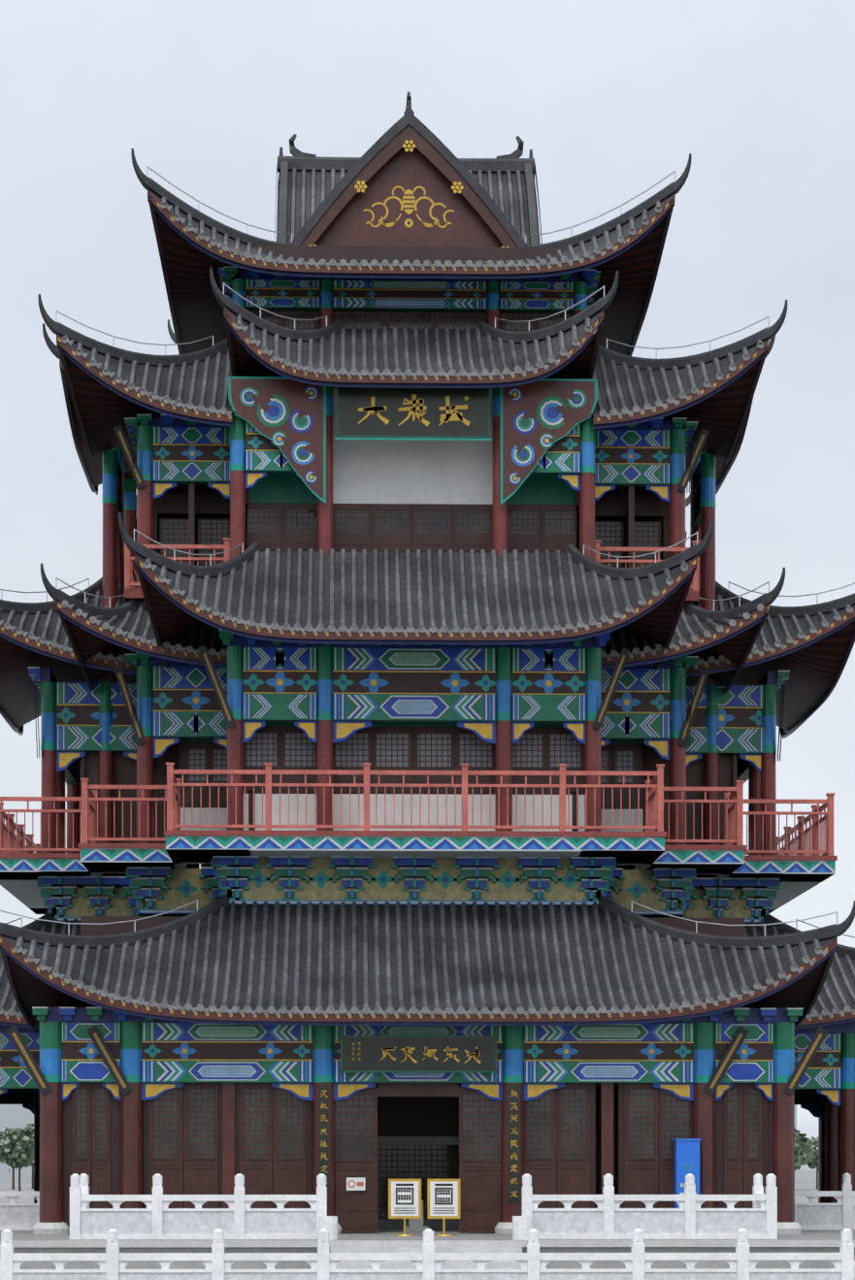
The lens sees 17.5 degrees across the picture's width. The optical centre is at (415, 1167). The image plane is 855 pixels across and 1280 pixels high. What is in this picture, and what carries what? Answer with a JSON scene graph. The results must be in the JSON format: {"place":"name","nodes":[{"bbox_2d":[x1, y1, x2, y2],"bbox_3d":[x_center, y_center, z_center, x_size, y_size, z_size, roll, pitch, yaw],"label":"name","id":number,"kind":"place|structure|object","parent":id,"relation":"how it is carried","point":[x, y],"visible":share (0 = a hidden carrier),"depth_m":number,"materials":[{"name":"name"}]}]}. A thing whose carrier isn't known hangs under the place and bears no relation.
{"place":"outdoors","nodes":[
{"label":"outdoors","id":0,"kind":"place"},
{"bbox_2d":[0,1170,854,1279],"bbox_3d":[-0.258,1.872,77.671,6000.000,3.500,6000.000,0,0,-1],"label":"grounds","id":1,"kind":"structure","parent":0,"point":[240,1238],"depth_m":58.37,"materials":[{"name":"stone"}]},
{"bbox_2d":[0,1104,818,1191],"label":"trees","id":2,"kind":"object","parent":1,"relation":"on","point":[16,1143],"visible":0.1,"depth_m":327.84,"materials":[{"name":"green plant"}]},
{"bbox_2d":[388,1179,459,1236],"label":"sign stands","id":3,"kind":"object","parent":1,"relation":"on","point":[443,1199],"visible":1,"depth_m":62.27,"materials":[{"name":"white metal"}]},
{"bbox_2d":[0,110,854,1234],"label":"facade","id":4,"kind":"structure","parent":1,"relation":"on","point":[262,771],"depth_m":69.06,"materials":[{"name":"wood"}]},
{"bbox_2d":[0,91,854,1032],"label":"roofs","id":5,"kind":"structure","parent":4,"relation":"on","point":[225,961],"depth_m":68.71,"materials":[{"name":"tile"}]},
{"bbox_2d":[672,1138,700,1208],"bbox_3d":[6.275,0.422,64.126,0.580,2.200,0.540,0,0,-1],"label":"sign","id":6,"kind":"object","parent":1,"relation":"on","point":[686,1156],"visible":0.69,"depth_m":63.88,"materials":[{"name":"plastic"}]},
{"bbox_2d":[0,0,854,1170],"label":"sky","id":7,"kind":"structure","parent":0,"point":[609,99],"materials":[{"name":"white"}]}
]}

